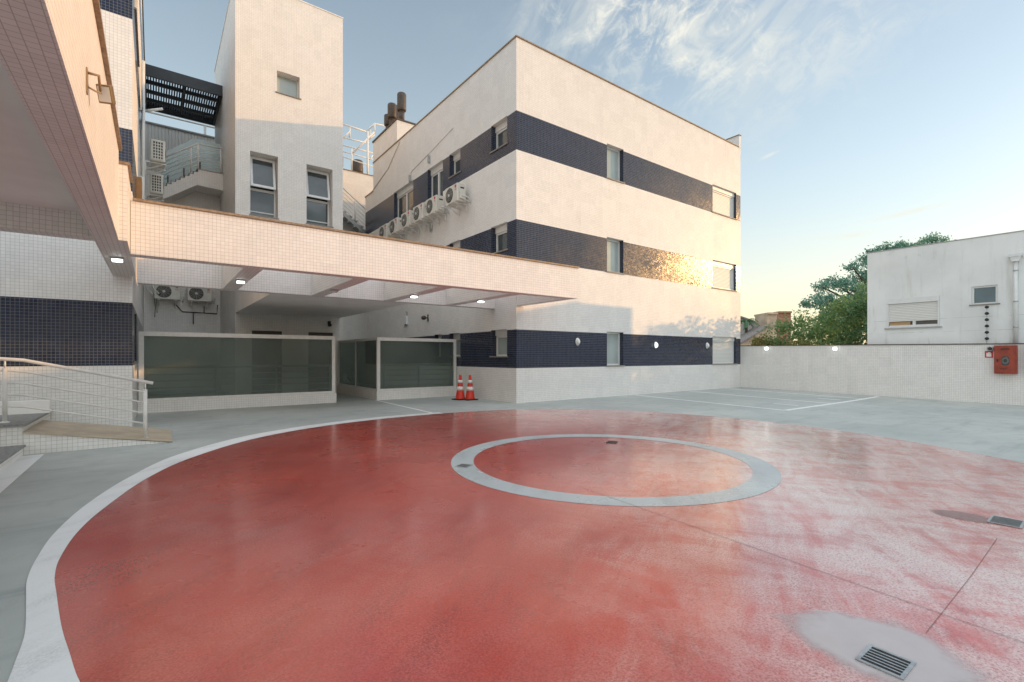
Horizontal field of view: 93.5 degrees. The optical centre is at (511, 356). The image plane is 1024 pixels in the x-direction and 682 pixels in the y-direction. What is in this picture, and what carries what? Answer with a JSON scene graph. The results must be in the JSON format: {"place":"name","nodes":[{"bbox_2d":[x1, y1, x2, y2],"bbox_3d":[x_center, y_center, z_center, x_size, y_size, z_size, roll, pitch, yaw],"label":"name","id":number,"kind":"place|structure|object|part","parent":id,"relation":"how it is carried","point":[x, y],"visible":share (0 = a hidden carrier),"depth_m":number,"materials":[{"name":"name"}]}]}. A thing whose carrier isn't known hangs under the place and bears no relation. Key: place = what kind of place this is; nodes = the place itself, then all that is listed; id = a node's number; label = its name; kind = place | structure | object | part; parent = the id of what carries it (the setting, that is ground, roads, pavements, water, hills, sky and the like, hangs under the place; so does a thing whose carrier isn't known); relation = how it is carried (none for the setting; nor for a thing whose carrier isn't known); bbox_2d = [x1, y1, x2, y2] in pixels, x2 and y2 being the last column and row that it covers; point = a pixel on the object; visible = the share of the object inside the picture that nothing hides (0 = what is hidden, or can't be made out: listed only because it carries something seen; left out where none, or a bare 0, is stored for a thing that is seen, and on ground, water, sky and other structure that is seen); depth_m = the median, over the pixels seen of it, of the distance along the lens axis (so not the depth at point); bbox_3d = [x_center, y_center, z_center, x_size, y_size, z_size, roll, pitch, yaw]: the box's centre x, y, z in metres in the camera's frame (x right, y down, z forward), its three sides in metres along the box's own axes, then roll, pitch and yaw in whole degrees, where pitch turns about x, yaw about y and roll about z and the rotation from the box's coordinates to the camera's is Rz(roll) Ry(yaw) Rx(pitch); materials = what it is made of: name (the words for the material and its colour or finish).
{"place":"outdoors","nodes":[
{"label":"outdoors","id":0,"kind":"place"},
{"bbox_2d":[0,0,144,426],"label":"building","id":1,"kind":"structure","parent":0,"point":[75,303],"depth_m":8.30,"materials":[{"name":"white tile"}]},
{"bbox_2d":[0,0,135,276],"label":"porch","id":2,"kind":"object","parent":1,"relation":"attached to","point":[65,172],"visible":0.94,"depth_m":3.65,"materials":[{"name":"white tile"}]},
{"bbox_2d":[86,67,115,104],"bbox_3d":[-2.775,-1.804,3.241,0.087,0.160,0.227,0,0,-14],"label":"floodlight","id":3,"kind":"object","parent":2,"relation":"attached to","point":[105,94],"visible":0.99,"depth_m":3.28,"materials":[{"name":"brown metal"}]},
{"bbox_2d":[110,256,123,262],"bbox_3d":[-5.777,-1.419,7.045,0.150,0.058,0.150,0,0,-37],"label":"ceiling lamp","id":4,"kind":"object","parent":2,"relation":"attached to","point":[117,259],"visible":1,"depth_m":7.00,"materials":[{"name":"metal"}]},
{"bbox_2d":[135,7,139,66],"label":"window","id":5,"kind":"structure","parent":1,"relation":"in","point":[136,24],"depth_m":10.48,"materials":[{"name":"white paint"}]},
{"bbox_2d":[136,60,162,198],"bbox_3d":[-8.943,-5.650,11.940,0.516,4.500,3.435,0,0,-37],"label":"pipe run","id":6,"kind":"object","parent":1,"relation":"attached to","point":[140,187],"visible":0.84,"depth_m":12.39,"materials":[{"name":"white paint"}]},
{"bbox_2d":[145,173,163,201],"bbox_3d":[-11.254,-5.180,15.143,0.502,0.880,1.001,0,0,-37],"label":"air conditioner","id":7,"kind":"object","parent":1,"relation":"attached to","point":[156,187],"visible":0.97,"depth_m":14.81,"materials":[{"name":"white paint"}]},
{"bbox_2d":[145,139,165,175],"bbox_3d":[-10.407,-5.730,14.053,0.502,0.880,1.001,0,0,-37],"label":"air conditioner","id":8,"kind":"object","parent":1,"relation":"attached to","point":[158,156],"visible":1,"depth_m":13.73,"materials":[{"name":"white plastic"}]},
{"bbox_2d":[145,121,214,176],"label":"terrace wall","id":9,"kind":"structure","parent":1,"relation":"on","point":[174,139],"depth_m":21.40,"materials":[{"name":"grey metal"}]},
{"bbox_2d":[147,112,214,134],"bbox_3d":[-14.393,-10.385,21.821,7.700,0.530,0.100,0,0,-37],"label":"terrace railing","id":10,"kind":"object","parent":9,"relation":"on","point":[184,120],"visible":0.32,"depth_m":21.59,"materials":[{"name":"white metal"}]},
{"bbox_2d":[145,64,222,125],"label":"louvre roof","id":11,"kind":"structure","parent":1,"relation":"attached to","point":[192,84],"depth_m":18.70,"materials":[{"name":"grey paint"}]},
{"bbox_2d":[214,0,343,394],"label":"stair tower","id":12,"kind":"structure","parent":0,"point":[278,70],"depth_m":16.65,"materials":[{"name":"white concrete"}]},
{"bbox_2d":[163,143,222,202],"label":"balcony","id":13,"kind":"structure","parent":12,"relation":"attached to","point":[199,180],"depth_m":17.94,"materials":[{"name":"white concrete"}]},
{"bbox_2d":[249,155,278,219],"bbox_3d":[-8.428,-5.733,16.302,0.900,2.127,0.487,0,0,-37],"label":"window","id":14,"kind":"structure","parent":12,"relation":"in","point":[262,170],"depth_m":16.41,"materials":[{"name":"glass"}]},
{"bbox_2d":[252,331,281,393],"bbox_3d":[-8.283,0.211,16.258,0.914,2.155,0.111,0,0,-37],"label":"door","id":15,"kind":"structure","parent":12,"relation":"in","point":[265,351],"depth_m":16.24,"materials":[{"name":"grey metal"}]},
{"bbox_2d":[275,74,300,99],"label":"window","id":16,"kind":"structure","parent":12,"relation":"in","point":[286,86],"depth_m":16.79,"materials":[{"name":"white glass"}]},
{"bbox_2d":[306,168,333,227],"bbox_3d":[-6.995,-5.724,17.366,0.950,2.107,0.487,0,0,-37],"label":"window","id":17,"kind":"structure","parent":12,"relation":"in","point":[318,188],"depth_m":17.48,"materials":[{"name":"glass"}]},
{"bbox_2d":[308,332,332,391],"bbox_3d":[-6.890,0.211,17.292,0.844,2.155,0.111,0,0,-37],"label":"door","id":18,"kind":"structure","parent":12,"relation":"in","point":[319,351],"depth_m":17.25,"materials":[{"name":"grey glass"}]},
{"bbox_2d":[0,382,1023,681],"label":"parking deck","id":19,"kind":"structure","parent":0,"point":[44,498],"depth_m":9.12,"materials":[{"name":"grey paint"}]},
{"bbox_2d":[0,400,172,471],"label":"entrance ramp","id":20,"kind":"structure","parent":19,"relation":"on","point":[26,431],"depth_m":6.82,"materials":[{"name":"white tile"}]},
{"bbox_2d":[0,357,152,437],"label":"ramp railing","id":21,"kind":"object","parent":20,"relation":"on","point":[5,383],"visible":0.89,"depth_m":6.75,"materials":[{"name":"silver metal"}]},
{"bbox_2d":[144,170,219,391],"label":"courtyard wall","id":22,"kind":"structure","parent":19,"relation":"on","point":[175,351],"depth_m":18.43,"materials":[{"name":"white paint"}]},
{"bbox_2d":[154,285,183,307],"bbox_3d":[-12.772,-2.270,17.958,0.928,0.827,0.472,0,0,-37],"label":"air conditioner","id":23,"kind":"object","parent":22,"relation":"attached to","point":[169,293],"visible":0.95,"depth_m":17.78,"materials":[{"name":"white paint"}]},
{"bbox_2d":[145,285,158,316],"bbox_3d":[-13.144,-2.115,17.553,0.546,1.332,0.150,0,0,-5],"label":"pipe bundle","id":24,"kind":"object","parent":23,"relation":"hanging from","point":[156,291],"visible":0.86,"depth_m":17.57,"materials":[{"name":"white paint"}]},
{"bbox_2d":[176,305,217,323],"bbox_3d":[-12.233,-1.651,18.679,1.408,0.801,0.036,0,0,-37],"label":"drain pipe","id":25,"kind":"object","parent":22,"relation":"attached to","point":[198,312],"visible":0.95,"depth_m":18.66,"materials":[{"name":"black plastic"}]},
{"bbox_2d":[187,288,214,308],"bbox_3d":[-11.969,-2.270,18.554,0.928,0.827,0.472,0,0,-37],"label":"air conditioner","id":26,"kind":"object","parent":22,"relation":"attached to","point":[199,295],"visible":0.98,"depth_m":18.36,"materials":[{"name":"white paint"}]},
{"bbox_2d":[138,331,335,413],"bbox_3d":[-6.801,0.360,12.362,4.445,1.880,0.160,0,0,-37],"label":"glass screen","id":27,"kind":"object","parent":19,"relation":"on","point":[171,404],"visible":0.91,"depth_m":12.10,"materials":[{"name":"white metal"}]},
{"bbox_2d":[144,364,330,397],"bbox_3d":[-6.859,0.759,12.469,4.250,1.082,0.064,0,0,-37],"label":"access rail","id":28,"kind":"object","parent":19,"relation":"on","point":[276,378],"visible":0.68,"depth_m":12.29,"materials":[{"name":"grey metal"}]},
{"bbox_2d":[343,159,372,382],"bbox_3d":[-9.387,-4.545,26.141,4.970,11.690,4.830,0,0,-37],"label":"annex","id":29,"kind":"object","parent":19,"relation":"on","point":[357,184],"visible":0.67,"depth_m":24.28,"materials":[{"name":"white paint"}]},
{"bbox_2d":[343,188,364,232],"bbox_3d":[-7.752,-6.168,23.476,1.520,3.762,0.960,0,0,-37],"label":"outside stair","id":30,"kind":"object","parent":29,"relation":"attached to","point":[351,224],"visible":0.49,"depth_m":23.20,"materials":[{"name":"metal"}]},
{"bbox_2d":[343,123,384,173],"bbox_3d":[-7.593,-10.346,24.730,2.315,3.819,0.225,0,0,-37],"label":"roof railing","id":31,"kind":"object","parent":29,"relation":"on","point":[369,137],"visible":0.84,"depth_m":24.62,"materials":[{"name":"white metal"}]},
{"bbox_2d":[337,337,456,399],"bbox_3d":[-4.080,0.360,16.711,2.750,1.880,3.900,0,0,-37],"label":"glass screen","id":32,"kind":"object","parent":19,"relation":"on","point":[377,393],"visible":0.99,"depth_m":15.31,"materials":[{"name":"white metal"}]},
{"bbox_2d":[382,363,451,388],"bbox_3d":[-2.985,0.759,15.345,2.400,1.082,0.064,0,0,-37],"label":"access rail","id":33,"kind":"object","parent":19,"relation":"on","point":[418,374],"visible":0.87,"depth_m":15.32,"materials":[{"name":"grey metal"}]},
{"bbox_2d":[0,388,879,492],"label":"parking lines","id":34,"kind":"object","parent":19,"relation":"on","point":[13,471],"visible":1,"depth_m":5.95,"materials":[{"name":"white paint"}]},
{"bbox_2d":[452,375,464,399],"bbox_3d":[-1.565,0.923,14.556,0.380,0.746,0.380,0,0,41],"label":"traffic cone","id":35,"kind":"object","parent":19,"relation":"on","point":[460,395],"visible":0.97,"depth_m":14.47,"materials":[{"name":"orange plastic"}]},
{"bbox_2d":[464,375,477,399],"bbox_3d":[-1.261,0.923,14.482,0.380,0.746,0.380,0,0,-29],"label":"traffic cone","id":36,"kind":"object","parent":19,"relation":"on","point":[470,393],"visible":0.98,"depth_m":14.40,"materials":[{"name":"orange plastic"}]},
{"bbox_2d":[55,409,1023,681],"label":"painted floor","id":37,"kind":"structure","parent":19,"relation":"on","point":[397,549],"depth_m":3.11,"materials":[{"name":"red paint"}]},
{"bbox_2d":[7,412,439,681],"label":"border line","id":38,"kind":"object","parent":37,"relation":"on","point":[43,655],"visible":1,"depth_m":2.65,"materials":[{"name":"white paint"}]},
{"bbox_2d":[455,464,471,467],"bbox_3d":[-0.572,1.292,5.703,0.150,0.006,0.170,0,0,23],"label":"floor drain","id":39,"kind":"object","parent":37,"relation":"on","point":[463,465],"visible":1,"depth_m":5.70,"materials":[{"name":"metal"}]},
{"bbox_2d":[451,434,781,505],"bbox_3d":[1.190,1.296,6.114,3.900,0.001,3.900,0,0,-37],"label":"ring marking","id":40,"kind":"object","parent":37,"relation":"on","point":[766,477],"visible":1,"depth_m":4.88,"materials":[{"name":"white paint"}]},
{"bbox_2d":[438,431,1021,641],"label":"floor joints","id":41,"kind":"object","parent":37,"relation":"on","point":[861,585],"visible":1,"depth_m":2.76,"materials":[{"name":"grey"}]},
{"bbox_2d":[794,610,980,681],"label":"puddle","id":42,"kind":"object","parent":37,"relation":"on","point":[844,638],"visible":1,"depth_m":2.17,"materials":[{"name":"liquid"}]},
{"bbox_2d":[855,644,915,679],"bbox_3d":[1.585,1.292,2.042,0.175,0.006,0.165,0,0,-37],"label":"floor drain","id":43,"kind":"object","parent":42,"relation":"in","point":[888,662],"visible":1,"depth_m":2.04,"materials":[{"name":"metal"}]},
{"bbox_2d":[935,510,989,522],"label":"puddle","id":44,"kind":"object","parent":37,"relation":"on","point":[964,516],"visible":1,"depth_m":3.93,"materials":[{"name":"liquid"}]},
{"bbox_2d":[987,515,1023,528],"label":"floor drain","id":45,"kind":"object","parent":37,"relation":"on","point":[1011,522],"visible":1,"depth_m":3.77,"materials":[{"name":"metal"}]},
{"bbox_2d":[365,35,741,402],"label":"apartment block","id":46,"kind":"structure","parent":19,"relation":"on","point":[627,202],"depth_m":16.05,"materials":[{"name":"white paint"}]},
{"bbox_2d":[130,198,579,317],"bbox_3d":[-4.616,-1.808,12.979,8.600,0.775,9.445,0,0,-37],"label":"pergola","id":47,"kind":"object","parent":46,"relation":"attached to","point":[280,267],"visible":0.98,"depth_m":9.36,"materials":[{"name":"white tile"}]},
{"bbox_2d":[235,279,245,283],"bbox_3d":[-5.034,-1.392,8.929,0.150,0.058,0.150,0,0,-37],"label":"ceiling lamp","id":48,"kind":"object","parent":47,"relation":"attached to","point":[240,281],"visible":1,"depth_m":8.88,"materials":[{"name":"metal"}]},
{"bbox_2d":[330,289,338,292],"bbox_3d":[-3.772,-1.392,10.215,0.150,0.058,0.150,0,0,-37],"label":"ceiling lamp","id":49,"kind":"object","parent":47,"relation":"attached to","point":[334,290],"visible":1,"depth_m":10.17,"materials":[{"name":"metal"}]},
{"bbox_2d":[379,223,396,237],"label":"air conditioner","id":50,"kind":"object","parent":46,"relation":"attached to","point":[384,230],"visible":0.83,"depth_m":19.84,"materials":[{"name":"white paint"}]},
{"bbox_2d":[389,217,407,239],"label":"air conditioner","id":51,"kind":"object","parent":46,"relation":"attached to","point":[395,230],"visible":0.94,"depth_m":19.02,"materials":[{"name":"white paint"}]},
{"bbox_2d":[397,183,412,217],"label":"window","id":52,"kind":"structure","parent":46,"relation":"in","point":[405,196],"depth_m":19.75,"materials":[{"name":"white paint"}]},
{"bbox_2d":[404,316,407,326],"bbox_3d":[-4.238,-1.484,19.179,0.098,0.631,0.292,0,0,-37],"label":"intercom box","id":53,"kind":"object","parent":46,"relation":"attached to","point":[405,320],"visible":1,"depth_m":19.07,"materials":[{"name":"white paint"}]},
{"bbox_2d":[401,210,421,236],"bbox_3d":[-3.826,-5.050,18.271,0.472,0.827,0.928,0,0,-37],"label":"air conditioner","id":54,"kind":"object","parent":46,"relation":"attached to","point":[407,223],"visible":0.95,"depth_m":18.12,"materials":[{"name":"white paint"}]},
{"bbox_2d":[413,203,434,230],"bbox_3d":[-3.188,-5.050,17.412,0.472,0.827,0.928,0,0,-37],"label":"air conditioner","id":55,"kind":"object","parent":46,"relation":"attached to","point":[419,214],"visible":0.91,"depth_m":17.28,"materials":[{"name":"white paint"}]},
{"bbox_2d":[421,314,428,321],"bbox_3d":[-3.168,-1.420,17.587,0.277,0.260,0.180,0,0,-37],"label":"security camera","id":56,"kind":"object","parent":46,"relation":"attached to","point":[424,317],"visible":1,"depth_m":17.59,"materials":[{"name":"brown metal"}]},
{"bbox_2d":[431,163,442,196],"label":"window","id":57,"kind":"structure","parent":46,"relation":"in","point":[437,173],"depth_m":17.46,"materials":[{"name":"white paint"}]},
{"bbox_2d":[426,195,448,224],"bbox_3d":[-2.574,-5.050,16.585,0.472,0.827,0.928,0,0,-37],"label":"air conditioner","id":58,"kind":"object","parent":46,"relation":"attached to","point":[435,207],"visible":1,"depth_m":16.36,"materials":[{"name":"white paint"}]},
{"bbox_2d":[433,335,441,356],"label":"window","id":59,"kind":"structure","parent":46,"relation":"in","point":[439,336],"depth_m":17.38,"materials":[{"name":"white paint"}]},
{"bbox_2d":[448,333,460,356],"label":"window","id":60,"kind":"structure","parent":46,"relation":"in","point":[456,336],"depth_m":16.35,"materials":[{"name":"white paint"}]},
{"bbox_2d":[448,152,460,178],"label":"window","id":61,"kind":"structure","parent":46,"relation":"in","point":[456,158],"depth_m":16.35,"materials":[{"name":"white paint"}]},
{"bbox_2d":[453,242,459,247],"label":"window","id":62,"kind":"structure","parent":46,"relation":"in","point":[457,245],"depth_m":16.29,"materials":[{"name":"white paint"}]},
{"bbox_2d":[445,183,470,215],"bbox_3d":[-1.740,-5.050,15.461,0.472,0.827,0.928,0,0,-37],"label":"air conditioner","id":63,"kind":"object","parent":46,"relation":"attached to","point":[455,196],"visible":1,"depth_m":15.26,"materials":[{"name":"white plastic"}]},
{"bbox_2d":[489,330,507,356],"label":"window","id":64,"kind":"structure","parent":46,"relation":"in","point":[501,335],"depth_m":14.28,"materials":[{"name":"white paint"}]},
{"bbox_2d":[489,120,507,153],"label":"window","id":65,"kind":"structure","parent":46,"relation":"in","point":[501,130],"depth_m":14.27,"materials":[{"name":"white paint"}]},
{"bbox_2d":[494,224,507,253],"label":"window","id":66,"kind":"structure","parent":46,"relation":"in","point":[501,232],"depth_m":14.28,"materials":[{"name":"white paint"}]},
{"bbox_2d":[575,338,579,345],"bbox_3d":[2.036,-0.460,14.739,0.172,0.242,0.093,0,0,-37],"label":"bulkhead lamp","id":67,"kind":"object","parent":46,"relation":"attached to","point":[577,341],"visible":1,"depth_m":14.71,"materials":[{"name":"white paint"}]},
{"bbox_2d":[606,332,624,366],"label":"window","id":68,"kind":"structure","parent":46,"relation":"in","point":[613,338],"depth_m":16.03,"materials":[{"name":"grey glass"}]},
{"bbox_2d":[606,239,624,274],"bbox_3d":[3.344,-3.308,15.897,0.900,1.137,0.252,0,0,-37],"label":"window","id":69,"kind":"structure","parent":46,"relation":"in","point":[613,246],"depth_m":16.05,"materials":[{"name":"grey glass"}]},
{"bbox_2d":[606,147,624,183],"bbox_3d":[3.344,-6.339,15.897,0.900,1.137,0.252,0,0,-37],"label":"window","id":70,"kind":"structure","parent":46,"relation":"in","point":[613,156],"depth_m":16.02,"materials":[{"name":"glass"}]},
{"bbox_2d":[712,337,737,364],"bbox_3d":[8.710,-0.244,19.849,1.890,1.127,0.202,0,0,-37],"label":"window","id":71,"kind":"structure","parent":46,"relation":"in","point":[723,347],"depth_m":19.94,"materials":[{"name":"white glass"}]},
{"bbox_2d":[712,261,737,291],"bbox_3d":[8.710,-3.308,19.849,1.890,1.137,0.202,0,0,-37],"label":"window","id":72,"kind":"structure","parent":46,"relation":"in","point":[723,273],"depth_m":19.93,"materials":[{"name":"white paint"}]},
{"bbox_2d":[712,186,737,219],"bbox_3d":[8.710,-6.339,19.849,1.890,1.137,0.202,0,0,-37],"label":"window","id":73,"kind":"structure","parent":46,"relation":"in","point":[723,200],"depth_m":19.93,"materials":[{"name":"white paint"}]},
{"bbox_2d":[143,0,1023,344],"label":"sky","id":74,"kind":"structure","parent":0,"point":[861,124],"materials":[{"name":"blue"}]},
{"bbox_2d":[740,316,754,334],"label":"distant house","id":75,"kind":"structure","parent":0,"point":[742,331],"depth_m":44.00,"materials":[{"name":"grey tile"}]},
{"bbox_2d":[740,318,759,332],"bbox_3d":[19.417,-0.627,40.005,2.525,5.054,2.469,0,0,-37],"label":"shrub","id":76,"kind":"object","parent":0,"point":[746,323],"visible":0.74,"depth_m":39.66,"materials":[{"name":"green plant"}]},
{"bbox_2d":[777,311,791,344],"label":"distant house","id":77,"kind":"structure","parent":0,"point":[780,314],"depth_m":41.00,"materials":[{"name":"orange brick"}]},
{"label":"ground","id":78,"kind":"structure","parent":0,"visible":0},
{"bbox_2d":[740,325,768,380],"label":"distant house","id":79,"kind":"structure","parent":78,"relation":"on","point":[746,338],"depth_m":38.00,"materials":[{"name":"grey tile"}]},
{"bbox_2d":[748,333,778,344],"bbox_3d":[12.495,0.359,23.623,2.009,3.086,1.478,0,0,23],"label":"shrub","id":80,"kind":"object","parent":78,"relation":"on","point":[757,341],"visible":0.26,"depth_m":23.61,"materials":[{"name":"green plant"}]},
{"bbox_2d":[754,312,777,338],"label":"distant house","id":81,"kind":"structure","parent":78,"relation":"on","point":[768,318],"depth_m":39.00,"materials":[{"name":"beige paint"}]},
{"bbox_2d":[756,309,840,344],"bbox_3d":[13.147,-0.144,22.370,2.232,4.094,3.684,0,0,-25],"label":"shrub","id":82,"kind":"object","parent":78,"relation":"on","point":[800,321],"visible":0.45,"depth_m":22.24,"materials":[{"name":"green plant"}]},
{"bbox_2d":[786,337,819,344],"bbox_3d":[12.364,0.509,20.629,1.460,2.786,1.380,0,0,-18],"label":"shrub","id":83,"kind":"object","parent":78,"relation":"on","point":[805,342],"visible":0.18,"depth_m":20.56,"materials":[{"name":"green plant"}]},
{"bbox_2d":[792,294,866,344],"bbox_3d":[14.003,-0.412,20.976,3.092,4.629,2.127,0,0,23],"label":"shrub","id":84,"kind":"object","parent":78,"relation":"on","point":[832,326],"visible":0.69,"depth_m":20.84,"materials":[{"name":"green plant"}]},
{"bbox_2d":[822,281,866,344],"bbox_3d":[16.806,-0.993,23.529,3.367,5.791,2.470,0,0,18],"label":"tree","id":85,"kind":"object","parent":78,"relation":"on","point":[857,293],"visible":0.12,"depth_m":23.66,"materials":[{"name":"green plant"}]},
{"bbox_2d":[825,283,866,344],"bbox_3d":[15.190,-0.611,19.763,3.764,5.026,2.737,0,0,17],"label":"shrub","id":86,"kind":"object","parent":78,"relation":"on","point":[854,334],"visible":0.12,"depth_m":20.03,"materials":[{"name":"green plant"}]},
{"bbox_2d":[798,231,956,332],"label":"tree","id":87,"kind":"object","parent":78,"relation":"on","point":[846,283],"visible":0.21,"depth_m":44.47,"materials":[{"name":"green plant"}]},
{"bbox_2d":[740,343,1023,405],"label":"perimeter wall","id":88,"kind":"structure","parent":78,"relation":"on","point":[957,372],"depth_m":16.37,"materials":[{"name":"white paint"}]},
{"bbox_2d":[985,306,988,339],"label":"fence insulators","id":89,"kind":"object","parent":88,"relation":"on","point":[986,319],"visible":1,"depth_m":14.49,"materials":[{"name":"metal"}]},
{"bbox_2d":[985,351,992,357],"bbox_3d":[14.285,-0.070,14.415,0.012,0.200,0.170,0,0,-37],"label":"fire sign","id":90,"kind":"object","parent":88,"relation":"attached to","point":[988,354],"visible":1,"depth_m":14.41,"materials":[{"name":"red paint"}]},
{"bbox_2d":[987,346,993,350],"bbox_3d":[14.268,-0.240,14.353,0.112,0.150,0.150,0,0,-37],"label":"alarm siren","id":91,"kind":"object","parent":88,"relation":"attached to","point":[990,348],"visible":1,"depth_m":14.32,"materials":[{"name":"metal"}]},
{"bbox_2d":[994,345,1017,373],"bbox_3d":[14.431,0.085,14.070,0.188,0.830,0.470,0,0,-37],"label":"hose cabinet","id":92,"kind":"object","parent":88,"relation":"attached to","point":[1005,359],"visible":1,"depth_m":14.01,"materials":[{"name":"red metal"}]},
{"bbox_3d":[14.368,0.085,14.022,0.029,0.744,0.410,0,0,-37],"label":"door","id":93,"kind":"part","parent":92,"relation":"part of","materials":[{"name":"red paint"}]},
{"bbox_2d":[867,230,1023,343],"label":"neighbour house","id":94,"kind":"structure","parent":78,"relation":"on","point":[946,292],"depth_m":15.35,"materials":[{"name":"paint"}]},
{"bbox_2d":[884,296,941,328],"bbox_3d":[13.368,-1.456,16.057,0.150,1.022,1.510,0,0,-37],"label":"window","id":95,"kind":"structure","parent":94,"relation":"in","point":[916,312],"depth_m":16.02,"materials":[{"name":"white paint"}]},
{"bbox_2d":[969,285,999,305],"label":"window","id":96,"kind":"structure","parent":94,"relation":"in","point":[981,295],"depth_m":14.68,"materials":[{"name":"white paint"}]},
{"bbox_2d":[1008,253,1023,342],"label":"rain pipe","id":97,"kind":"object","parent":94,"relation":"attached to","point":[1015,258],"visible":1,"depth_m":14.04,"materials":[{"name":"white paint"}]}
]}

